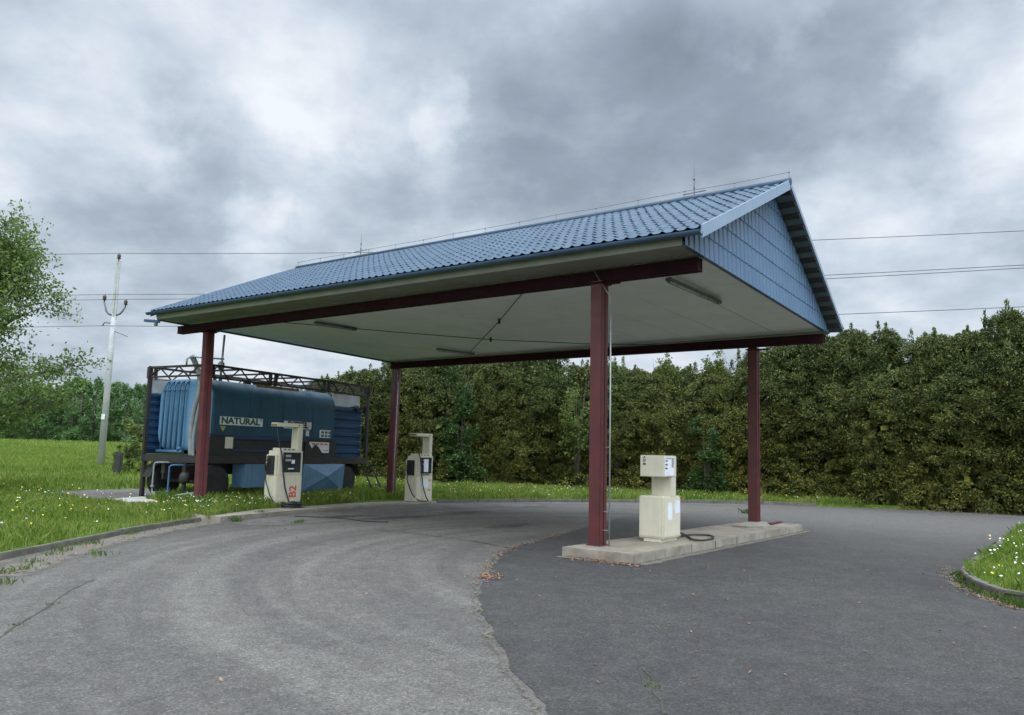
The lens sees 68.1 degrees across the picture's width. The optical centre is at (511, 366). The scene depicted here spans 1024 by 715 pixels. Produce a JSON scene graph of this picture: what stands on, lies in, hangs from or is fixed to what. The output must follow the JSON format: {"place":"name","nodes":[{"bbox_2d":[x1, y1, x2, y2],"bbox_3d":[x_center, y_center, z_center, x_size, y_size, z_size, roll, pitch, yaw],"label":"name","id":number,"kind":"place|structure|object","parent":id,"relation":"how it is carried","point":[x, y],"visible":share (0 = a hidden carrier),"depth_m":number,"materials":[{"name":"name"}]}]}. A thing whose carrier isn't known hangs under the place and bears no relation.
{"place":"outdoors","nodes":[
{"label":"outdoors","id":0,"kind":"place"},
{"bbox_2d":[0,438,1023,591],"bbox_3d":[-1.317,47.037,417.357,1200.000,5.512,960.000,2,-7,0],"label":"ground","id":1,"kind":"structure","parent":0,"point":[817,504],"depth_m":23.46,"materials":[{"name":"green plant"}]},
{"bbox_2d":[0,397,18,438],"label":"forest tree","id":2,"kind":"object","parent":1,"relation":"on","point":[9,429],"visible":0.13,"depth_m":102.89,"materials":[{"name":"green plant"}]},
{"bbox_2d":[9,386,23,438],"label":"forest tree","id":3,"kind":"object","parent":1,"relation":"on","point":[18,423],"visible":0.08,"depth_m":99.73,"materials":[{"name":"green plant"}]},
{"bbox_2d":[10,380,40,439],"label":"forest tree","id":4,"kind":"object","parent":1,"relation":"on","point":[27,434],"visible":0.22,"depth_m":102.38,"materials":[{"name":"green plant"}]},
{"bbox_2d":[26,382,53,439],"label":"forest tree","id":5,"kind":"object","parent":1,"relation":"on","point":[40,423],"visible":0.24,"depth_m":100.77,"materials":[{"name":"green plant"}]},
{"bbox_2d":[29,384,55,439],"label":"forest tree","id":6,"kind":"object","parent":1,"relation":"on","point":[43,436],"visible":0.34,"depth_m":102.68,"materials":[{"name":"green plant"}]},
{"bbox_2d":[42,390,62,439],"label":"forest tree","id":7,"kind":"object","parent":1,"relation":"on","point":[54,425],"visible":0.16,"depth_m":107.07,"materials":[{"name":"green plant"}]},
{"bbox_2d":[0,199,111,438],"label":"broadleaf tree","id":8,"kind":"object","parent":1,"relation":"on","point":[16,259],"visible":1,"depth_m":21.79,"materials":[{"name":"green plant"}]},
{"bbox_2d":[52,389,67,439],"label":"forest tree","id":9,"kind":"object","parent":1,"relation":"on","point":[59,423],"visible":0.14,"depth_m":106.71,"materials":[{"name":"green plant"}]},
{"bbox_2d":[49,381,71,439],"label":"forest tree","id":10,"kind":"object","parent":1,"relation":"on","point":[52,433],"visible":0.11,"depth_m":105.96,"materials":[{"name":"green plant"}]},
{"bbox_2d":[50,394,74,439],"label":"forest tree","id":11,"kind":"object","parent":1,"relation":"on","point":[63,427],"visible":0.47,"depth_m":103.06,"materials":[{"name":"green plant"}]},
{"bbox_2d":[59,376,90,439],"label":"forest tree","id":12,"kind":"object","parent":1,"relation":"on","point":[72,424],"visible":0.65,"depth_m":101.46,"materials":[{"name":"green plant"}]},
{"bbox_2d":[60,378,92,440],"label":"forest tree","id":13,"kind":"object","parent":1,"relation":"on","point":[85,419],"visible":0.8,"depth_m":101.13,"materials":[{"name":"green plant"}]},
{"bbox_2d":[64,378,92,440],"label":"forest tree","id":14,"kind":"object","parent":1,"relation":"on","point":[82,414],"visible":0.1,"depth_m":105.08,"materials":[{"name":"green plant"}]},
{"bbox_2d":[74,378,96,439],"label":"forest tree","id":15,"kind":"object","parent":1,"relation":"on","point":[91,391],"visible":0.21,"depth_m":107.26,"materials":[{"name":"green plant"}]},
{"bbox_2d":[90,385,103,432],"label":"forest tree","id":16,"kind":"object","parent":1,"relation":"on","point":[94,405],"visible":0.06,"depth_m":116.34,"materials":[{"name":"green plant"}]},
{"bbox_2d":[86,376,109,441],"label":"forest tree","id":17,"kind":"object","parent":1,"relation":"on","point":[99,383],"visible":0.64,"depth_m":103.39,"materials":[{"name":"green plant"}]},
{"bbox_2d":[46,489,150,498],"bbox_3d":[-11.343,3.775,22.548,4.490,0.001,5.408,2,-7,0],"label":"concrete pad","id":18,"kind":"object","parent":1,"relation":"on","point":[120,493],"visible":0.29,"depth_m":22.35,"materials":[{"name":"grey concrete"}]},
{"bbox_2d":[88,400,114,440],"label":"forest tree","id":19,"kind":"object","parent":1,"relation":"on","point":[99,418],"visible":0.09,"depth_m":105.55,"materials":[{"name":"green plant"}]},
{"bbox_2d":[91,386,116,436],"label":"forest tree","id":20,"kind":"object","parent":1,"relation":"on","point":[112,399],"visible":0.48,"depth_m":100.66,"materials":[{"name":"green plant"}]},
{"bbox_2d":[98,382,120,441],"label":"forest tree","id":21,"kind":"object","parent":1,"relation":"on","point":[116,389],"visible":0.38,"depth_m":103.69,"materials":[{"name":"green plant"}]},
{"bbox_2d":[97,253,127,465],"bbox_3d":[-19.086,-0.329,36.187,1.478,10.408,0.382,2,-7,0],"label":"power pole","id":22,"kind":"object","parent":1,"relation":"on","point":[104,419],"visible":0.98,"depth_m":36.08,"materials":[{"name":"concrete"}]},
{"bbox_2d":[13,268,1019,300],"bbox_3d":[-10.083,-3.652,32.625,84.965,1.406,5.772,1,-7,7],"label":"power line","id":23,"kind":"object","parent":22,"relation":"attached to","point":[826,278],"visible":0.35,"depth_m":28.66,"materials":[{"name":"black metal"}]},
{"bbox_2d":[38,265,1019,295],"bbox_3d":[-10.423,-3.806,32.608,86.365,1.280,5.703,1,-7,7],"label":"power line","id":24,"kind":"object","parent":22,"relation":"attached to","point":[825,275],"visible":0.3,"depth_m":28.91,"materials":[{"name":"black metal"}]},
{"bbox_2d":[45,306,1023,326],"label":"power line","id":25,"kind":"object","parent":22,"relation":"attached to","point":[839,314],"visible":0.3,"depth_m":28.48,"materials":[{"name":"black metal"}]},
{"bbox_2d":[96,231,1015,253],"bbox_3d":[-10.162,-5.422,32.809,85.756,0.591,5.733,1,-7,7],"label":"power line","id":26,"kind":"object","parent":22,"relation":"attached to","point":[371,252],"visible":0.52,"depth_m":34.94,"materials":[{"name":"black metal"}]},
{"bbox_2d":[108,381,122,440],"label":"forest tree","id":27,"kind":"object","parent":1,"relation":"on","point":[119,384],"visible":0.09,"depth_m":113.68,"materials":[{"name":"green plant"}]},
{"bbox_2d":[113,452,123,475],"bbox_3d":[-15.810,3.950,30.397,0.318,1.067,0.220,2,-7,0],"label":"stump post","id":28,"kind":"object","parent":1,"relation":"on","point":[118,461],"visible":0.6,"depth_m":30.32,"materials":[{"name":"grey wood"}]},
{"bbox_2d":[110,396,129,441],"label":"forest tree","id":29,"kind":"object","parent":1,"relation":"on","point":[117,418],"visible":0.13,"depth_m":106.08,"materials":[{"name":"green plant"}]},
{"bbox_2d":[108,381,138,441],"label":"forest tree","id":30,"kind":"object","parent":1,"relation":"on","point":[121,411],"visible":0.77,"depth_m":100.51,"materials":[{"name":"green plant"}]},
{"bbox_2d":[111,386,136,440],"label":"forest tree","id":31,"kind":"object","parent":1,"relation":"on","point":[130,391],"visible":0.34,"depth_m":103.79,"materials":[{"name":"green plant"}]},
{"bbox_2d":[110,418,148,473],"bbox_3d":[-15.938,3.393,31.904,1.678,2.457,1.385,2,-7,0],"label":"bush","id":32,"kind":"object","parent":1,"relation":"on","point":[135,451],"visible":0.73,"depth_m":31.71,"materials":[{"name":"green plant"}]},
{"bbox_2d":[116,381,144,441],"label":"forest tree","id":33,"kind":"object","parent":1,"relation":"on","point":[138,390],"visible":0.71,"depth_m":98.50,"materials":[{"name":"green plant"}]},
{"bbox_2d":[122,394,143,434],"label":"forest tree","id":34,"kind":"object","parent":1,"relation":"on","point":[131,412],"visible":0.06,"depth_m":107.05,"materials":[{"name":"green plant"}]},
{"bbox_2d":[125,383,146,441],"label":"forest tree","id":35,"kind":"object","parent":1,"relation":"on","point":[144,386],"visible":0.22,"depth_m":103.29,"materials":[{"name":"green plant"}]},
{"bbox_2d":[114,496,159,502],"bbox_3d":[-9.667,3.465,19.690,1.848,0.060,1.299,-4,-9,42],"label":"concrete cover","id":36,"kind":"object","parent":1,"relation":"on","point":[137,499],"visible":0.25,"depth_m":19.41,"materials":[{"name":"white concrete"}]},
{"bbox_2d":[139,335,380,495],"bbox_3d":[-7.615,1.760,24.176,2.878,4.636,8.006,-2,-7,28],"label":"fuel tank trailer","id":37,"kind":"object","parent":1,"relation":"on","point":[243,437],"visible":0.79,"depth_m":22.08,"materials":[{"name":"metal"}]},
{"bbox_2d":[299,373,336,393],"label":"hedge conifer","id":38,"kind":"object","parent":1,"relation":"on","point":[327,377],"visible":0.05,"depth_m":39.00,"materials":[{"name":"green plant"}]},
{"bbox_2d":[326,365,373,470],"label":"hedge conifer","id":39,"kind":"object","parent":1,"relation":"on","point":[346,376],"visible":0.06,"depth_m":38.56,"materials":[{"name":"green plant"}]},
{"bbox_2d":[337,363,397,477],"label":"hedge conifer","id":40,"kind":"object","parent":1,"relation":"on","point":[365,380],"visible":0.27,"depth_m":37.14,"materials":[{"name":"green plant"}]},
{"bbox_2d":[358,362,422,476],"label":"hedge conifer","id":41,"kind":"object","parent":1,"relation":"on","point":[386,369],"visible":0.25,"depth_m":36.76,"materials":[{"name":"green plant"}]},
{"bbox_2d":[372,367,442,478],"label":"hedge conifer","id":42,"kind":"object","parent":1,"relation":"on","point":[412,373],"visible":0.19,"depth_m":36.49,"materials":[{"name":"green plant"}]},
{"bbox_2d":[396,365,492,481],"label":"hedge conifer","id":43,"kind":"object","parent":1,"relation":"on","point":[431,419],"visible":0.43,"depth_m":35.63,"materials":[{"name":"green plant"}]},
{"bbox_2d":[438,365,490,482],"bbox_3d":[-2.121,2.734,34.257,2.466,6.102,1.822,2,-7,0],"label":"hedge shrub","id":44,"kind":"object","parent":1,"relation":"on","point":[463,462],"visible":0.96,"depth_m":33.91,"materials":[{"name":"green plant"}]},
{"bbox_2d":[438,364,501,479],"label":"hedge conifer","id":45,"kind":"object","parent":1,"relation":"on","point":[470,371],"visible":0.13,"depth_m":35.91,"materials":[{"name":"green plant"}]},
{"bbox_2d":[462,362,536,482],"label":"hedge conifer","id":46,"kind":"object","parent":1,"relation":"on","point":[493,378],"visible":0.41,"depth_m":35.07,"materials":[{"name":"green plant"}]},
{"bbox_2d":[3,477,999,573],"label":"dandelions","id":47,"kind":"object","parent":1,"relation":"on","point":[322,493],"visible":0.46,"depth_m":17.69,"materials":[{"name":"yellow plant"}]},
{"bbox_2d":[0,476,1023,575],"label":"daisies","id":48,"kind":"object","parent":1,"relation":"on","point":[555,485],"visible":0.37,"depth_m":16.56,"materials":[{"name":"white plant"}]},
{"bbox_2d":[480,360,562,484],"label":"hedge conifer","id":49,"kind":"object","parent":1,"relation":"on","point":[520,402],"visible":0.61,"depth_m":34.80,"materials":[{"name":"green plant"}]},
{"bbox_2d":[505,359,584,484],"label":"hedge conifer","id":50,"kind":"object","parent":1,"relation":"on","point":[555,366],"visible":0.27,"depth_m":34.97,"materials":[{"name":"green plant"}]},
{"bbox_2d":[555,376,589,484],"bbox_3d":[2.882,2.805,33.161,1.921,5.388,1.714,2,-7,0],"label":"hedge shrub","id":51,"kind":"object","parent":1,"relation":"on","point":[575,427],"visible":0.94,"depth_m":32.97,"materials":[{"name":"green plant"}]},
{"bbox_2d":[532,359,613,486],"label":"hedge conifer","id":52,"kind":"object","parent":1,"relation":"on","point":[579,371],"visible":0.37,"depth_m":34.58,"materials":[{"name":"green plant"}]},
{"bbox_2d":[545,356,653,488],"bbox_3d":[4.547,2.633,34.701,5.850,6.461,5.530,5,-8,-29],"label":"hedge conifer","id":53,"kind":"object","parent":1,"relation":"on","point":[615,369],"visible":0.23,"depth_m":33.47,"materials":[{"name":"green plant"}]},
{"bbox_2d":[607,372,631,485],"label":"sapling","id":54,"kind":"object","parent":1,"relation":"on","point":[618,412],"visible":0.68,"depth_m":33.30,"materials":[{"name":"green plant"}]},
{"bbox_2d":[582,364,677,490],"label":"hedge conifer","id":55,"kind":"object","parent":1,"relation":"on","point":[635,375],"visible":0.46,"depth_m":33.12,"materials":[{"name":"green plant"}]},
{"bbox_2d":[618,359,698,489],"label":"hedge conifer","id":56,"kind":"object","parent":1,"relation":"on","point":[666,384],"visible":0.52,"depth_m":32.76,"materials":[{"name":"green plant"}]},
{"bbox_2d":[643,353,674,415],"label":"sapling","id":57,"kind":"object","parent":1,"relation":"on","point":[664,363],"visible":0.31,"depth_m":33.53,"materials":[{"name":"green plant"}]},
{"bbox_2d":[670,365,694,487],"bbox_3d":[7.428,2.738,32.920,1.692,5.719,1.299,-3,-8,33],"label":"hedge shrub","id":58,"kind":"object","parent":1,"relation":"on","point":[676,448],"visible":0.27,"depth_m":32.86,"materials":[{"name":"green plant"}]},
{"bbox_2d":[642,361,740,491],"bbox_3d":[8.176,2.766,33.532,5.069,6.109,5.010,6,-8,-33],"label":"hedge conifer","id":59,"kind":"object","parent":1,"relation":"on","point":[693,376],"visible":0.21,"depth_m":32.47,"materials":[{"name":"green plant"}]},
{"bbox_2d":[680,416,729,492],"bbox_3d":[7.849,3.731,30.425,1.793,3.485,1.565,3,-7,-12],"label":"hedge shrub","id":60,"kind":"object","parent":1,"relation":"on","point":[708,457],"visible":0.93,"depth_m":30.22,"materials":[{"name":"green plant"}]},
{"bbox_2d":[672,359,747,492],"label":"hedge conifer","id":61,"kind":"object","parent":1,"relation":"on","point":[724,419],"visible":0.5,"depth_m":31.76,"materials":[{"name":"green plant"}]},
{"bbox_2d":[698,350,734,409],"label":"sapling","id":62,"kind":"object","parent":1,"relation":"on","point":[706,368],"visible":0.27,"depth_m":32.69,"materials":[{"name":"green plant"}]},
{"bbox_2d":[714,347,807,496],"bbox_3d":[10.408,2.378,32.005,4.052,6.922,4.302,-1,-7,22],"label":"hedge conifer","id":63,"kind":"object","parent":1,"relation":"on","point":[742,373],"visible":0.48,"depth_m":31.03,"materials":[{"name":"green plant"}]},
{"bbox_2d":[728,345,862,498],"bbox_3d":[11.813,2.085,31.702,5.603,7.322,5.876,-2,-8,31],"label":"hedge conifer","id":64,"kind":"object","parent":1,"relation":"on","point":[782,359],"visible":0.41,"depth_m":30.59,"materials":[{"name":"green plant"}]},
{"bbox_2d":[767,336,868,499],"bbox_3d":[12.763,2.089,30.880,5.016,7.382,4.437,-2,-7,28],"label":"hedge conifer","id":65,"kind":"object","parent":1,"relation":"on","point":[814,364],"visible":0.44,"depth_m":30.19,"materials":[{"name":"green plant"}]},
{"bbox_2d":[799,322,902,500],"bbox_3d":[13.694,1.941,30.502,5.017,7.668,4.357,4,-7,-23],"label":"hedge conifer","id":66,"kind":"object","parent":1,"relation":"on","point":[845,336],"visible":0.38,"depth_m":29.67,"materials":[{"name":"green plant"}]},
{"bbox_2d":[820,320,939,508],"bbox_3d":[14.402,1.879,29.477,5.128,7.530,4.509,2,-7,-7],"label":"hedge conifer","id":67,"kind":"object","parent":1,"relation":"on","point":[884,349],"visible":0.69,"depth_m":28.67,"materials":[{"name":"green plant"}]},
{"bbox_2d":[875,327,1004,512],"bbox_3d":[15.911,1.992,28.340,4.982,7.149,4.265,0,-7,13],"label":"hedge conifer","id":68,"kind":"object","parent":1,"relation":"on","point":[929,350],"visible":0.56,"depth_m":27.69,"materials":[{"name":"green plant"}]},
{"bbox_2d":[904,325,1023,515],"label":"hedge conifer","id":69,"kind":"object","parent":1,"relation":"on","point":[973,458],"visible":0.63,"depth_m":27.04,"materials":[{"name":"green plant"}]},
{"bbox_2d":[954,298,1023,514],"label":"hedge conifer","id":70,"kind":"object","parent":1,"relation":"on","point":[1007,331],"visible":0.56,"depth_m":26.93,"materials":[{"name":"green plant"}]},
{"bbox_2d":[994,342,1023,514],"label":"hedge conifer","id":71,"kind":"object","parent":1,"relation":"on","point":[1013,445],"visible":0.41,"depth_m":26.52,"materials":[{"name":"green plant"}]},
{"bbox_2d":[0,502,1023,714],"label":"asphalt yard","id":72,"kind":"structure","parent":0,"point":[167,629],"depth_m":7.01,"materials":[{"name":"grey asphalt"}]},
{"bbox_2d":[0,579,94,637],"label":"asphalt crack","id":73,"kind":"object","parent":72,"relation":"on","point":[9,629],"visible":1,"depth_m":7.04,"materials":[{"name":"black asphalt"}]},
{"bbox_2d":[0,517,201,559],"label":"kerb","id":74,"kind":"structure","parent":72,"relation":"on","point":[28,550],"depth_m":12.16,"materials":[{"name":"concrete"}]},
{"bbox_2d":[0,521,226,575],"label":"dirt strip","id":75,"kind":"object","parent":72,"relation":"on","point":[55,559],"visible":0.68,"depth_m":11.22,"materials":[{"name":"soil"}]},
{"bbox_2d":[191,501,436,521],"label":"pump island","id":76,"kind":"structure","parent":72,"relation":"on","point":[251,514],"depth_m":18.68,"materials":[{"name":"concrete"}]},
{"bbox_2d":[264,422,302,507],"bbox_3d":[-5.824,2.584,19.640,0.929,2.239,0.952,-3,-8,37],"label":"fuel pump","id":77,"kind":"object","parent":76,"relation":"on","point":[283,473],"visible":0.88,"depth_m":19.59,"materials":[{"name":"beige paint"}]},
{"bbox_2d":[404,433,432,501],"bbox_3d":[-2.899,3.158,23.735,0.655,2.130,0.872,-3,-8,37],"label":"fuel pump","id":78,"kind":"object","parent":76,"relation":"on","point":[418,480],"visible":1,"depth_m":23.58,"materials":[{"name":"beige paint"}]},
{"bbox_2d":[227,503,541,524],"bbox_3d":[-2.846,3.882,20.466,2.949,0.001,11.252,-3,-8,38],"label":"concrete apron","id":79,"kind":"object","parent":72,"relation":"on","point":[420,509],"visible":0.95,"depth_m":19.71,"materials":[{"name":"grey concrete"}]},
{"bbox_2d":[294,516,387,521],"bbox_3d":[-3.904,3.486,17.368,2.474,0.021,0.284,-1,-7,23],"label":"asphalt crack","id":80,"kind":"object","parent":79,"relation":"on","point":[341,518],"visible":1,"depth_m":17.51,"materials":[{"name":"black asphalt"}]},
{"bbox_2d":[304,506,533,520],"bbox_3d":[-2.112,3.881,20.320,0.820,0.001,9.285,-4,-8,39],"label":"asphalt crack","id":81,"kind":"object","parent":79,"relation":"on","point":[412,511],"visible":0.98,"depth_m":19.46,"materials":[{"name":"black asphalt"}]},
{"bbox_2d":[379,529,540,549],"bbox_3d":[-1.088,3.176,13.942,4.424,0.001,0.387,-3,-8,37],"label":"asphalt crack","id":82,"kind":"object","parent":72,"relation":"on","point":[462,539],"visible":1,"depth_m":13.70,"materials":[{"name":"black asphalt"}]},
{"bbox_2d":[144,171,843,546],"bbox_3d":[-1.042,-0.167,18.927,15.828,7.818,8.630,-3,-8,37],"label":"filling station canopy","id":83,"kind":"object","parent":72,"relation":"on","point":[746,255],"visible":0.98,"depth_m":16.15,"materials":[{"name":"blue metal"}]},
{"bbox_2d":[314,321,356,330],"bbox_3d":[-4.538,-1.035,19.558,0.100,0.106,1.247,-5,-9,44],"label":"tube lamp","id":84,"kind":"object","parent":83,"relation":"attached to","point":[324,324],"visible":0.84,"depth_m":19.46,"materials":[{"name":"grey plastic"}]},
{"bbox_2d":[436,348,474,355],"bbox_3d":[-1.670,-0.430,22.590,1.378,0.106,0.100,7,-9,-41],"label":"tube lamp","id":85,"kind":"object","parent":83,"relation":"attached to","point":[454,351],"visible":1,"depth_m":22.52,"materials":[{"name":"grey plastic"}]},
{"bbox_2d":[285,322,656,344],"bbox_3d":[-1.193,-0.817,19.746,9.805,0.350,0.798,2,-7,0],"label":"ceiling cable","id":86,"kind":"object","parent":83,"relation":"hanging from","point":[490,339],"visible":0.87,"depth_m":19.88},
{"bbox_2d":[470,294,521,351],"bbox_3d":[-0.492,-0.927,18.592,0.076,0.166,7.857,3,-7,-10],"label":"ceiling cable","id":87,"kind":"object","parent":83,"relation":"hanging from","point":[499,320],"visible":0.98,"depth_m":17.58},
{"bbox_2d":[665,277,721,304],"bbox_3d":[3.341,-1.353,13.813,0.100,0.106,2.282,-3,-8,37],"label":"tube lamp","id":88,"kind":"object","parent":83,"relation":"attached to","point":[688,288],"visible":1,"depth_m":13.63,"materials":[{"name":"grey plastic"}]},
{"bbox_2d":[0,522,1022,690],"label":"leaf litter","id":89,"kind":"object","parent":72,"relation":"on","point":[612,562],"visible":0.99,"depth_m":10.35,"materials":[{"name":"brown plant"}]},
{"bbox_2d":[0,508,1023,688],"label":"weeds","id":90,"kind":"object","parent":72,"relation":"on","point":[1018,603],"visible":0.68,"depth_m":9.91,"materials":[{"name":"green plant"}]},
{"bbox_2d":[436,499,815,505],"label":"kerb","id":91,"kind":"structure","parent":72,"relation":"on","point":[611,500],"depth_m":26.38,"materials":[{"name":"concrete"}]},
{"bbox_2d":[562,521,802,563],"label":"pump island","id":92,"kind":"structure","parent":72,"relation":"on","point":[637,549],"depth_m":13.10,"materials":[{"name":"concrete"}]},
{"bbox_2d":[639,455,714,542],"bbox_3d":[3.130,2.393,13.860,0.911,1.505,1.720,-3,-8,37],"label":"fuel pump","id":93,"kind":"object","parent":92,"relation":"on","point":[659,514],"visible":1,"depth_m":13.37,"materials":[{"name":"beige paint"}]},
{"bbox_2d":[732,521,770,527],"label":"broken slab","id":94,"kind":"structure","parent":92,"relation":"on","point":[760,524],"depth_m":16.78,"materials":[{"name":"concrete"}]},
{"bbox_2d":[768,521,782,524],"bbox_3d":[6.197,3.675,17.826,0.124,0.040,0.976,-3,-8,37],"label":"wooden offcut","id":95,"kind":"object","parent":92,"relation":"on","point":[773,523],"visible":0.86,"depth_m":17.69,"materials":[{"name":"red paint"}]},
{"bbox_2d":[478,509,1023,714],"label":"asphalt patch","id":96,"kind":"object","parent":72,"relation":"on","point":[911,659],"visible":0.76,"depth_m":7.45,"materials":[{"name":"grey asphalt"}]},
{"bbox_2d":[472,529,575,714],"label":"seam dirt","id":97,"kind":"structure","parent":96,"relation":"on","point":[503,669],"depth_m":6.18,"materials":[{"name":"grey soil"}]},
{"bbox_2d":[556,556,628,564],"bbox_3d":[1.246,2.977,11.664,1.265,0.001,0.327,-3,-8,34],"label":"dirt strip","id":98,"kind":"object","parent":96,"relation":"on","point":[588,559],"visible":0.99,"depth_m":11.71,"materials":[{"name":"grey soil"}]},
{"bbox_2d":[642,667,665,712],"bbox_3d":[0.993,2.239,5.286,0.055,0.001,1.059,1,-7,3],"label":"asphalt crack","id":99,"kind":"object","parent":96,"relation":"on","point":[657,696],"visible":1,"depth_m":5.16,"materials":[{"name":"grey asphalt"}]},
{"bbox_2d":[639,531,812,564],"bbox_3d":[4.404,3.388,14.466,0.323,0.001,8.034,-4,-8,38],"label":"dirt strip","id":100,"kind":"object","parent":96,"relation":"on","point":[661,560],"visible":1,"depth_m":13.35,"materials":[{"name":"grey soil"}]},
{"bbox_2d":[941,567,1023,609],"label":"bed dirt","id":101,"kind":"structure","parent":96,"relation":"on","point":[956,584],"depth_m":10.27,"materials":[{"name":"brown soil"}]},
{"bbox_2d":[961,535,1023,599],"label":"kerb","id":102,"kind":"structure","parent":72,"relation":"on","point":[985,585],"depth_m":9.61,"materials":[{"name":"concrete"}]},
{"bbox_2d":[0,0,1023,428],"label":"sky","id":103,"kind":"structure","parent":0,"point":[305,129],"materials":[{"name":"grey"}]},
{"bbox_2d":[973,546,1023,595],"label":"grass bed","id":104,"kind":"object","parent":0,"point":[1000,574],"visible":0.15,"depth_m":10.56,"materials":[{"name":"plant"}]}
]}

